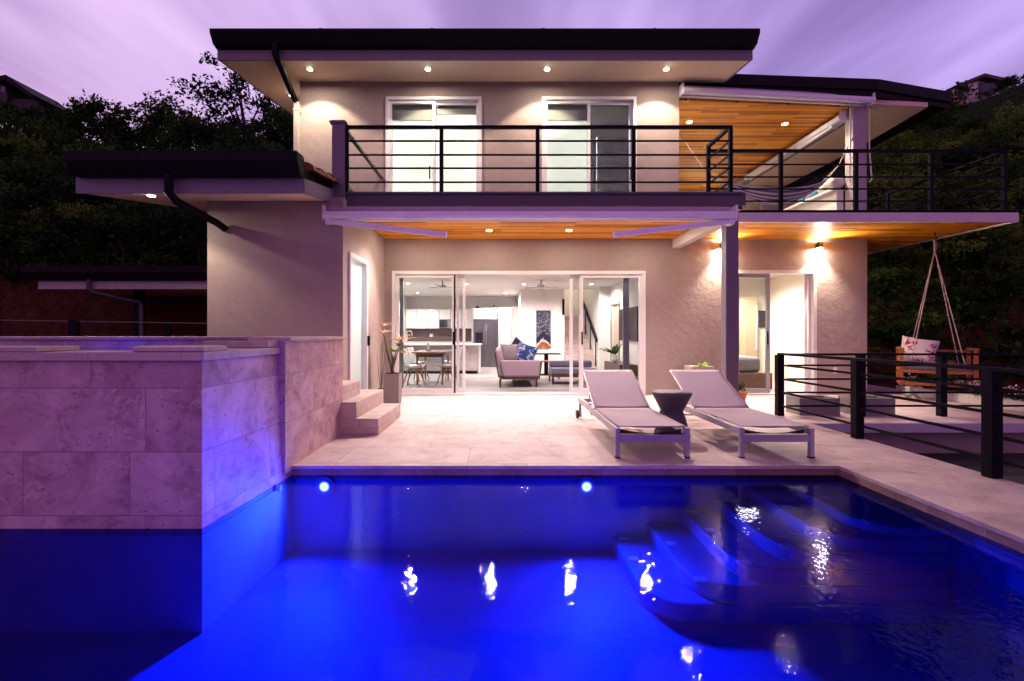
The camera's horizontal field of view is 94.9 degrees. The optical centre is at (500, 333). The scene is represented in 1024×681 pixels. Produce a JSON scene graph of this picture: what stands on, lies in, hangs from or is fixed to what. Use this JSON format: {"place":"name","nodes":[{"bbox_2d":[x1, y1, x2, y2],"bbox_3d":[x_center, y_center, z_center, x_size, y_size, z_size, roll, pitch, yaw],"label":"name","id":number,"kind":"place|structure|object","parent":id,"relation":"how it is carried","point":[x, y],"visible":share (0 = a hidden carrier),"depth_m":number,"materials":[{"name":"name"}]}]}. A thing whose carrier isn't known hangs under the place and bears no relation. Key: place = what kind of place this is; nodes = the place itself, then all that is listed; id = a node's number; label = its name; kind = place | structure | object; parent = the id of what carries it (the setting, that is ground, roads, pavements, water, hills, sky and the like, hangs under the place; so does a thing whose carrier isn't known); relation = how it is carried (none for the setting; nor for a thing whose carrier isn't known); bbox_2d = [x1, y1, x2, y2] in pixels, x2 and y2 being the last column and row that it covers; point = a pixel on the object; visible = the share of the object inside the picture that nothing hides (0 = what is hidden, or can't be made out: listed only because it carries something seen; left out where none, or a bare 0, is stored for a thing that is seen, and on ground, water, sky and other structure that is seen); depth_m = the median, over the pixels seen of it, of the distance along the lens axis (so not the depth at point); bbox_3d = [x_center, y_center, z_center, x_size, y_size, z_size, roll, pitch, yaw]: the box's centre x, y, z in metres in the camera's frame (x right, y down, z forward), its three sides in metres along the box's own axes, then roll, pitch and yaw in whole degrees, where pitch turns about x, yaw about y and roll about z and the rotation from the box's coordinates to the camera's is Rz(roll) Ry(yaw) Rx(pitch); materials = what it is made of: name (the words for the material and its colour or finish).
{"place":"outdoors","nodes":[
{"label":"outdoors","id":0,"kind":"place"},
{"bbox_2d":[404,328,471,342],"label":"backsplash","id":1,"kind":"structure","parent":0,"point":[433,335],"depth_m":18.07,"materials":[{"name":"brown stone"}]},
{"bbox_2d":[399,343,481,373],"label":"kitchen island","id":2,"kind":"structure","parent":0,"point":[472,358],"depth_m":13.85,"materials":[{"name":"wood"}]},
{"bbox_2d":[0,475,1023,680],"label":"pool water","id":3,"kind":"structure","parent":0,"point":[564,578],"depth_m":2.38,"materials":[{"name":"liquid"}]},
{"bbox_2d":[0,83,1023,399],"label":"hillside ground","id":4,"kind":"structure","parent":0,"point":[36,311],"depth_m":15.96,"materials":[{"name":"plant"}]},
{"bbox_2d":[0,193,32,257],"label":"tree","id":5,"kind":"object","parent":4,"relation":"on","point":[9,207],"visible":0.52,"depth_m":17.25,"materials":[{"name":"green plant"}]},
{"bbox_2d":[0,220,39,280],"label":"tree","id":6,"kind":"object","parent":4,"relation":"on","point":[12,230],"visible":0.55,"depth_m":16.37,"materials":[{"name":"green plant"}]},
{"bbox_2d":[0,182,56,253],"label":"tree","id":7,"kind":"object","parent":4,"relation":"on","point":[22,197],"visible":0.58,"depth_m":16.98,"materials":[{"name":"green plant"}]},
{"bbox_2d":[0,97,64,146],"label":"tree","id":8,"kind":"object","parent":4,"relation":"on","point":[19,125],"visible":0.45,"depth_m":27.84,"materials":[{"name":"green plant"}]},
{"bbox_2d":[0,75,65,115],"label":"ridge house","id":9,"kind":"structure","parent":4,"relation":"on","point":[16,92],"depth_m":52.50,"materials":[{"name":"black metal"}]},
{"bbox_2d":[0,100,69,134],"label":"tree","id":10,"kind":"object","parent":4,"relation":"on","point":[4,106],"visible":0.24,"depth_m":31.91,"materials":[{"name":"green plant"}]},
{"bbox_2d":[4,152,72,203],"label":"tree","id":11,"kind":"object","parent":4,"relation":"on","point":[30,174],"visible":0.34,"depth_m":18.90,"materials":[{"name":"green plant"}]},
{"bbox_2d":[1,101,78,132],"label":"tree","id":12,"kind":"object","parent":4,"relation":"on","point":[45,113],"visible":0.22,"depth_m":32.61,"materials":[{"name":"green plant"}]},
{"bbox_2d":[0,127,81,163],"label":"tree","id":13,"kind":"object","parent":4,"relation":"on","point":[34,145],"visible":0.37,"depth_m":25.84,"materials":[{"name":"green plant"}]},
{"bbox_2d":[9,222,86,261],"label":"tree","id":14,"kind":"object","parent":4,"relation":"on","point":[30,245],"visible":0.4,"depth_m":16.27,"materials":[{"name":"green plant"}]},
{"bbox_2d":[13,200,82,255],"bbox_3d":[-15.867,-3.417,17.024,1.778,2.802,1.995,0,0,16],"label":"tree","id":15,"kind":"object","parent":4,"relation":"on","point":[40,217],"visible":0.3,"depth_m":16.44,"materials":[{"name":"green plant"}]},
{"bbox_2d":[19,198,100,236],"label":"tree","id":16,"kind":"object","parent":4,"relation":"on","point":[82,207],"visible":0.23,"depth_m":16.96,"materials":[{"name":"green plant"}]},
{"bbox_2d":[24,200,98,247],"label":"tree","id":17,"kind":"object","parent":4,"relation":"on","point":[66,210],"visible":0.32,"depth_m":16.47,"materials":[{"name":"green plant"}]},
{"bbox_2d":[46,120,83,147],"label":"tree","id":18,"kind":"object","parent":4,"relation":"on","point":[71,134],"visible":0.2,"depth_m":30.20,"materials":[{"name":"green plant"}]},
{"bbox_2d":[36,172,104,208],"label":"tree","id":19,"kind":"object","parent":4,"relation":"on","point":[64,190],"visible":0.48,"depth_m":17.20,"materials":[{"name":"green plant"}]},
{"bbox_2d":[25,214,118,264],"bbox_3d":[-15.402,-2.869,16.922,2.568,2.543,2.590,0,0,-21],"label":"tree","id":20,"kind":"object","parent":4,"relation":"on","point":[66,227],"visible":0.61,"depth_m":16.30,"materials":[{"name":"green plant"}]},
{"bbox_2d":[51,227,120,265],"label":"tree","id":21,"kind":"object","parent":4,"relation":"on","point":[87,249],"visible":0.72,"depth_m":16.36,"materials":[{"name":"green plant"}]},
{"bbox_2d":[51,89,136,143],"bbox_3d":[-30.938,-14.588,35.819,4.634,6.620,5.031,0,0,-13],"label":"tree","id":22,"kind":"object","parent":4,"relation":"on","point":[91,106],"visible":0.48,"depth_m":35.02,"materials":[{"name":"green plant"}]},
{"bbox_2d":[0,320,206,335],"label":"yard railing","id":23,"kind":"object","parent":4,"relation":"on","point":[74,327],"visible":0.38,"depth_m":9.59,"materials":[{"name":"metal"}]},
{"bbox_2d":[74,214,133,255],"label":"tree","id":24,"kind":"object","parent":4,"relation":"on","point":[100,233],"visible":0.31,"depth_m":16.39,"materials":[{"name":"green plant"}]},
{"bbox_2d":[20,266,206,335],"bbox_3d":[-9.763,-0.501,15.100,10.926,2.803,4.200,0,0,0],"label":"carport","id":25,"kind":"object","parent":4,"relation":"on","point":[138,283],"visible":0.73,"depth_m":13.15,"materials":[{"name":"black metal"}]},
{"bbox_2d":[72,204,158,265],"bbox_3d":[-13.557,-3.099,16.901,2.519,3.209,2.245,0,0,31],"label":"tree","id":26,"kind":"object","parent":4,"relation":"on","point":[101,218],"visible":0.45,"depth_m":16.37,"materials":[{"name":"green plant"}]},
{"bbox_2d":[97,129,140,149],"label":"tree","id":27,"kind":"object","parent":4,"relation":"on","point":[126,145],"visible":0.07,"depth_m":21.41,"materials":[{"name":"green plant"}]},
{"bbox_2d":[80,110,159,149],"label":"tree","id":28,"kind":"object","parent":4,"relation":"on","point":[107,126],"visible":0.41,"depth_m":33.30,"materials":[{"name":"green plant"}]},
{"bbox_2d":[95,197,150,260],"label":"tree","id":29,"kind":"object","parent":4,"relation":"on","point":[112,208],"visible":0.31,"depth_m":16.66,"materials":[{"name":"green plant"}]},
{"bbox_2d":[104,218,161,265],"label":"tree","id":30,"kind":"object","parent":4,"relation":"on","point":[139,231],"visible":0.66,"depth_m":16.34,"materials":[{"name":"green plant"}]},
{"bbox_2d":[103,99,175,147],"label":"tree","id":31,"kind":"object","parent":4,"relation":"on","point":[154,123],"visible":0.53,"depth_m":38.12,"materials":[{"name":"green plant"}]},
{"bbox_2d":[132,86,206,137],"bbox_3d":[-27.325,-16.178,39.161,6.631,6.636,6.687,0,0,22],"label":"tree","id":32,"kind":"object","parent":4,"relation":"on","point":[174,119],"visible":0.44,"depth_m":37.60,"materials":[{"name":"green plant"}]},
{"bbox_2d":[160,114,239,149],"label":"tree","id":33,"kind":"object","parent":4,"relation":"on","point":[191,134],"visible":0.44,"depth_m":24.45,"materials":[{"name":"green plant"}]},
{"bbox_2d":[165,51,284,129],"bbox_3d":[-20.091,-16.148,35.906,10.067,9.716,8.151,0,0,24],"label":"tree","id":34,"kind":"object","parent":4,"relation":"on","point":[227,95],"visible":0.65,"depth_m":34.43,"materials":[{"name":"green plant"}]},
{"bbox_2d":[203,124,271,149],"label":"tree","id":35,"kind":"object","parent":4,"relation":"on","point":[216,144],"visible":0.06,"depth_m":20.74,"materials":[{"name":"green plant"}]},
{"bbox_2d":[218,118,289,149],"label":"tree","id":36,"kind":"object","parent":4,"relation":"on","point":[239,138],"visible":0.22,"depth_m":26.15,"materials":[{"name":"green plant"}]},
{"bbox_2d":[241,112,292,149],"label":"tree","id":37,"kind":"object","parent":4,"relation":"on","point":[272,136],"visible":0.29,"depth_m":29.51,"materials":[{"name":"green plant"}]},
{"bbox_2d":[260,104,292,142],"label":"tree","id":38,"kind":"object","parent":4,"relation":"on","point":[281,116],"visible":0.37,"depth_m":29.58,"materials":[{"name":"green plant"}]},
{"bbox_2d":[0,74,1023,389],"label":"hillside undergrowth","id":39,"kind":"object","parent":4,"relation":"on","point":[976,268],"visible":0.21,"depth_m":13.75,"materials":[{"name":"green plant"}]},
{"bbox_2d":[867,280,904,316],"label":"tree","id":40,"kind":"object","parent":4,"relation":"on","point":[887,288],"visible":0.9,"depth_m":13.85,"materials":[{"name":"green plant"}]},
{"bbox_2d":[871,321,913,352],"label":"tree","id":41,"kind":"object","parent":4,"relation":"on","point":[896,327],"visible":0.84,"depth_m":13.38,"materials":[{"name":"green plant"}]},
{"bbox_2d":[867,139,923,171],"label":"tree","id":42,"kind":"object","parent":4,"relation":"on","point":[881,158],"visible":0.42,"depth_m":22.86,"materials":[{"name":"green plant"}]},
{"bbox_2d":[868,135,929,170],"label":"tree","id":43,"kind":"object","parent":4,"relation":"on","point":[895,140],"visible":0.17,"depth_m":23.78,"materials":[{"name":"green plant"}]},
{"bbox_2d":[867,168,940,207],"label":"tree","id":44,"kind":"object","parent":4,"relation":"on","point":[884,183],"visible":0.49,"depth_m":18.36,"materials":[{"name":"green plant"}]},
{"bbox_2d":[869,244,938,283],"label":"tree","id":45,"kind":"object","parent":4,"relation":"on","point":[900,252],"visible":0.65,"depth_m":13.94,"materials":[{"name":"green plant"}]},
{"bbox_2d":[874,182,953,206],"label":"tree","id":46,"kind":"object","parent":4,"relation":"on","point":[898,195],"visible":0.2,"depth_m":17.67,"materials":[{"name":"green plant"}]},
{"bbox_2d":[881,246,947,285],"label":"tree","id":47,"kind":"object","parent":4,"relation":"on","point":[920,260],"visible":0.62,"depth_m":13.97,"materials":[{"name":"green plant"}]},
{"bbox_2d":[882,138,959,173],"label":"tree","id":48,"kind":"object","parent":4,"relation":"on","point":[915,158],"visible":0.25,"depth_m":20.77,"materials":[{"name":"green plant"}]},
{"bbox_2d":[846,433,1023,452],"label":"retaining wall","id":49,"kind":"structure","parent":4,"relation":"on","point":[969,442],"depth_m":6.52,"materials":[{"name":"paint"}]},
{"bbox_2d":[905,80,982,135],"bbox_3d":[26.893,-12.853,29.432,4.626,5.537,4.243,0,0,-18],"label":"tree","id":50,"kind":"object","parent":4,"relation":"on","point":[941,119],"visible":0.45,"depth_m":28.53,"materials":[{"name":"green plant"}]},
{"bbox_2d":[911,186,997,209],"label":"tree","id":51,"kind":"object","parent":4,"relation":"on","point":[961,205],"visible":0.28,"depth_m":15.31,"materials":[{"name":"green plant"}]},
{"bbox_2d":[915,229,998,281],"bbox_3d":[13.487,-2.282,14.227,1.946,2.338,2.344,0,0,-11],"label":"tree","id":52,"kind":"object","parent":4,"relation":"on","point":[974,246],"visible":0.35,"depth_m":13.69,"materials":[{"name":"green plant"}]},
{"bbox_2d":[940,287,987,303],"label":"tree","id":53,"kind":"object","parent":4,"relation":"on","point":[962,296],"visible":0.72,"depth_m":13.58,"materials":[{"name":"green plant"}]},
{"bbox_2d":[945,73,1006,105],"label":"hillside house","id":54,"kind":"structure","parent":4,"relation":"on","point":[986,81],"depth_m":59.73,"materials":[{"name":"grey paint"}]},
{"bbox_2d":[950,223,1022,274],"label":"tree","id":55,"kind":"object","parent":4,"relation":"on","point":[984,232],"visible":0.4,"depth_m":13.66,"materials":[{"name":"green plant"}]},
{"bbox_2d":[949,138,1023,170],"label":"tree","id":56,"kind":"object","parent":4,"relation":"on","point":[1014,149],"visible":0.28,"depth_m":18.98,"materials":[{"name":"green plant"}]},
{"bbox_2d":[950,218,1023,271],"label":"tree","id":57,"kind":"object","parent":4,"relation":"on","point":[1018,234],"visible":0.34,"depth_m":13.79,"materials":[{"name":"green plant"}]},
{"bbox_2d":[965,153,1023,195],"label":"tree","id":58,"kind":"object","parent":4,"relation":"on","point":[1014,166],"visible":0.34,"depth_m":17.22,"materials":[{"name":"green plant"}]},
{"bbox_2d":[978,119,1023,142],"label":"tree","id":59,"kind":"object","parent":4,"relation":"on","point":[1001,131],"visible":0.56,"depth_m":22.95,"materials":[{"name":"green plant"}]},
{"bbox_2d":[989,100,1023,133],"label":"tree","id":60,"kind":"object","parent":4,"relation":"on","point":[1011,117],"visible":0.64,"depth_m":24.02,"materials":[{"name":"green plant"}]},
{"bbox_2d":[0,0,1023,147],"label":"sky","id":61,"kind":"structure","parent":0,"point":[123,50],"materials":[{"name":"purple"}]},
{"bbox_2d":[564,300,598,369],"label":"staircase","id":62,"kind":"structure","parent":0,"point":[588,355],"depth_m":15.46,"materials":[{"name":"wood"}]},
{"bbox_2d":[292,384,1023,543],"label":"pool deck","id":63,"kind":"structure","parent":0,"point":[487,432],"depth_m":4.87,"materials":[{"name":"stone"}]},
{"bbox_2d":[341,380,399,434],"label":"stone steps","id":64,"kind":"structure","parent":63,"relation":"on","point":[366,412],"depth_m":5.79,"materials":[{"name":"stone"}]},
{"bbox_2d":[373,323,416,402],"bbox_3d":[-1.858,0.498,8.147,0.788,1.404,0.487,0,0,0],"label":"potted plant","id":65,"kind":"object","parent":63,"relation":"on","point":[392,380],"visible":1,"depth_m":8.03,"materials":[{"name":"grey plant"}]},
{"bbox_2d":[64,28,1018,394],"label":"house","id":66,"kind":"structure","parent":63,"relation":"on","point":[284,258],"depth_m":9.20,"materials":[{"name":"paint"}]},
{"bbox_2d":[348,251,369,388],"bbox_3d":[-2.300,-0.035,7.475,0.200,2.386,0.946,0,0,0],"label":"door","id":67,"kind":"structure","parent":66,"relation":"in","point":[358,338],"depth_m":7.65,"materials":[{"name":"wood"}]},
{"bbox_2d":[412,350,451,384],"bbox_3d":[-1.630,0.797,11.410,0.780,0.765,1.380,0,0,0],"label":"dining table","id":68,"kind":"object","parent":66,"relation":"on","point":[425,354],"visible":0.87,"depth_m":10.81,"materials":[{"name":"brown wood"}]},
{"bbox_2d":[386,96,481,191],"bbox_3d":[-1.310,-3.330,9.283,1.876,2.596,0.235,0,0,0],"label":"sliding door","id":69,"kind":"structure","parent":66,"relation":"in","point":[400,110],"depth_m":9.34,"materials":[{"name":"glass"}]},
{"bbox_2d":[406,309,471,327],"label":"kitchen cupboards","id":70,"kind":"object","parent":66,"relation":"attached to","point":[422,318],"visible":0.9,"depth_m":17.72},
{"bbox_2d":[474,320,497,366],"bbox_3d":[-0.530,0.340,17.074,0.870,1.680,0.852,0,0,0],"label":"fridge","id":71,"kind":"object","parent":66,"relation":"on","point":[486,333],"visible":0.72,"depth_m":16.70,"materials":[{"name":"metal"}]},
{"bbox_2d":[472,307,518,346],"bbox_3d":[-0.203,0.130,16.950,1.695,2.100,1.300,0,0,0],"label":"tall cabinet","id":72,"kind":"object","parent":66,"relation":"on","point":[508,324],"visible":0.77,"depth_m":16.76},
{"bbox_2d":[494,347,539,387],"bbox_3d":[0.356,0.762,11.148,1.007,0.836,1.905,0,0,0],"label":"sofa","id":73,"kind":"object","parent":66,"relation":"on","point":[519,370],"visible":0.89,"depth_m":10.21,"materials":[{"name":"grey fabric"}]},
{"bbox_2d":[517,341,537,359],"bbox_3d":[0.560,0.460,10.560,0.578,0.573,0.185,0,0,8],"label":"cushion","id":74,"kind":"object","parent":73,"relation":"on","point":[526,352],"visible":0.77,"depth_m":10.50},
{"bbox_2d":[392,271,645,394],"bbox_3d":[0.350,-0.015,9.255,4.956,2.426,0.170,0,0,0],"label":"sliding door","id":75,"kind":"structure","parent":66,"relation":"in","point":[641,275],"depth_m":9.20,"materials":[{"name":"white metal"}]},
{"bbox_2d":[322,205,737,237],"bbox_3d":[0.416,-1.603,6.760,5.916,0.465,0.220,0,0,0],"label":"awning","id":76,"kind":"object","parent":66,"relation":"attached to","point":[709,216],"visible":0.98,"depth_m":6.69,"materials":[{"name":"paint"}]},
{"bbox_2d":[345,125,732,191],"bbox_3d":[0.533,-2.580,8.060,5.787,0.990,2.260,0,0,0],"label":"balcony railing","id":77,"kind":"object","parent":66,"relation":"on","point":[633,154],"visible":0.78,"depth_m":6.95,"materials":[{"name":"metal"}]},
{"bbox_2d":[536,310,550,347],"bbox_3d":[1.360,-0.140,14.976,0.460,1.200,0.043,0,0,0],"label":"painting","id":78,"kind":"object","parent":66,"relation":"attached to","point":[543,328],"visible":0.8,"depth_m":14.96,"materials":[{"name":"paper"}]},
{"bbox_2d":[512,377,586,390],"bbox_3d":[1.440,1.173,11.175,2.320,0.011,2.850,0,0,0],"label":"rug","id":79,"kind":"object","parent":66,"relation":"on","point":[560,384],"visible":0.43,"depth_m":10.81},
{"bbox_2d":[548,361,595,384],"bbox_3d":[1.680,0.920,11.175,1.040,0.520,0.850,0,0,0],"label":"daybed","id":80,"kind":"object","parent":79,"relation":"on","point":[559,368],"visible":0.72,"depth_m":11.12,"materials":[{"name":"grey fabric"}]},
{"bbox_2d":[542,96,636,191],"bbox_3d":[1.725,-3.330,9.283,1.846,2.596,0.235,0,0,0],"label":"sliding door","id":81,"kind":"structure","parent":66,"relation":"in","point":[556,110],"depth_m":9.31,"materials":[{"name":"glass"}]},
{"bbox_2d":[610,300,619,360],"bbox_3d":[3.335,0.130,13.525,0.130,2.100,1.010,0,0,0],"label":"room door","id":82,"kind":"structure","parent":66,"relation":"attached to","point":[616,324],"depth_m":13.77,"materials":[{"name":"white wood"}]},
{"bbox_2d":[619,306,637,340],"bbox_3d":[3.276,-0.240,12.100,0.043,0.840,1.700,0,0,0],"label":"television","id":83,"kind":"object","parent":66,"relation":"attached to","point":[633,323],"visible":0.69,"depth_m":11.70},
{"bbox_2d":[739,297,757,356],"bbox_3d":[6.060,0.130,12.034,0.920,2.099,0.412,0,0,0],"label":"wardrobe","id":84,"kind":"object","parent":66,"relation":"on","point":[748,326],"visible":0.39,"depth_m":11.87,"materials":[{"name":"wood"}]},
{"bbox_2d":[739,355,771,388],"bbox_3d":[5.090,0.840,10.950,1.380,0.679,1.900,0,0,0],"label":"bed","id":85,"kind":"object","parent":66,"relation":"on","point":[751,375],"visible":0.23,"depth_m":10.00,"materials":[{"name":"fabric"}]},
{"bbox_2d":[679,133,852,204],"bbox_3d":[5.424,-3.311,9.336,3.656,1.487,0.730,0,0,0],"label":"hammock","id":86,"kind":"object","parent":66,"relation":"hanging from","point":[773,194],"visible":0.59,"depth_m":9.17,"materials":[{"name":"fabric"}]},
{"bbox_2d":[679,82,875,107],"bbox_3d":[5.518,-4.745,9.345,4.049,0.220,0.220,0,0,-6],"label":"awning","id":87,"kind":"object","parent":66,"relation":"attached to","point":[689,91],"visible":1,"depth_m":9.29,"materials":[{"name":"metal"}]},
{"bbox_2d":[739,270,816,394],"bbox_3d":[5.370,-0.020,9.255,1.596,2.436,0.170,0,0,0],"label":"sliding door","id":88,"kind":"structure","parent":66,"relation":"in","point":[809,276],"depth_m":9.20,"materials":[{"name":"white metal"}]},
{"bbox_2d":[744,110,847,179],"bbox_3d":[7.150,-4.518,11.700,0.220,0.284,3.830,0,0,0],"label":"awning","id":89,"kind":"object","parent":66,"relation":"attached to","point":[823,129],"visible":0.75,"depth_m":10.83,"materials":[{"name":"metal"}]},
{"bbox_2d":[783,190,843,209],"bbox_3d":[7.090,-2.541,10.810,0.260,1.039,1.880,0,0,0],"label":"terrace counter","id":90,"kind":"object","parent":66,"relation":"on","point":[832,195],"visible":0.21,"depth_m":10.25,"materials":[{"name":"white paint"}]},
{"bbox_2d":[711,149,1007,209],"bbox_3d":[5.910,-2.534,10.679,4.920,1.002,5.898,0,0,0],"label":"terrace railing","id":91,"kind":"object","parent":66,"relation":"on","point":[1003,178],"visible":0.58,"depth_m":7.75,"materials":[{"name":"metal"}]},
{"bbox_2d":[896,233,978,395],"bbox_3d":[7.939,-0.372,8.600,1.050,2.952,0.680,0,0,36],"label":"hanging swing","id":92,"kind":"object","parent":66,"relation":"hanging from","point":[900,370],"visible":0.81,"depth_m":8.56,"materials":[{"name":"orange wood"}]},
{"bbox_2d":[897,336,939,362],"bbox_3d":[7.797,0.320,8.778,0.621,0.570,0.269,0,0,36],"label":"cushion","id":93,"kind":"object","parent":92,"relation":"on","point":[923,346],"visible":0.82,"depth_m":8.70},
{"bbox_2d":[576,370,689,457],"bbox_3d":[1.466,0.848,5.631,0.787,0.704,2.213,0,0,0],"label":"sun lounger","id":94,"kind":"object","parent":63,"relation":"on","point":[617,398],"visible":1,"depth_m":5.61,"materials":[{"name":"fabric"}]},
{"bbox_2d":[652,389,692,435],"bbox_3d":[2.020,0.942,5.550,0.456,0.517,0.456,0,0,0],"label":"side table","id":95,"kind":"object","parent":63,"relation":"on","point":[672,404],"visible":0.71,"depth_m":5.42,"materials":[{"name":"plastic"}]},
{"bbox_2d":[659,370,814,457],"bbox_3d":[2.666,0.848,5.631,0.787,0.704,2.213,0,0,0],"label":"sun lounger","id":96,"kind":"object","parent":63,"relation":"on","point":[715,394],"visible":0.88,"depth_m":5.49,"materials":[{"name":"plastic"}]},
{"bbox_2d":[775,353,1023,478],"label":"deck fence","id":97,"kind":"object","parent":63,"relation":"on","point":[991,432],"visible":1,"depth_m":4.41,"materials":[{"name":"metal"}]},
{"bbox_2d":[786,353,1023,416],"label":"terrace fence","id":98,"kind":"object","parent":63,"relation":"on","point":[941,391],"visible":0.72,"depth_m":6.83,"materials":[{"name":"metal"}]},
{"bbox_2d":[811,423,1023,432],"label":"terrace edge trim","id":99,"kind":"structure","parent":63,"relation":"attached to","point":[927,428],"depth_m":6.30,"materials":[{"name":"paint"}]},
{"bbox_2d":[896,375,1023,411],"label":"flower trough","id":100,"kind":"object","parent":63,"relation":"on","point":[971,398],"visible":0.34,"depth_m":8.11,"materials":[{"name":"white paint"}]},
{"bbox_2d":[292,469,1023,552],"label":"waterline band trim","id":101,"kind":"structure","parent":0,"point":[988,534],"depth_m":4.29,"materials":[{"name":"tile"}]},
{"bbox_2d":[786,395,839,414],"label":"concrete block","id":102,"kind":"structure","parent":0,"point":[792,400],"depth_m":6.92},
{"bbox_2d":[838,395,894,414],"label":"concrete block","id":103,"kind":"structure","parent":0,"point":[871,400],"depth_m":6.92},
{"bbox_2d":[915,453,1023,484],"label":"gravel ground","id":104,"kind":"structure","parent":0,"point":[1013,474],"depth_m":6.07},
{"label":"pool basin floor","id":105,"kind":"structure","parent":0,"visible":0},
{"bbox_2d":[0,336,346,528],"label":"spa tub","id":106,"kind":"object","parent":105,"relation":"on","point":[148,432],"visible":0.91,"depth_m":3.11,"materials":[{"name":"stone"}]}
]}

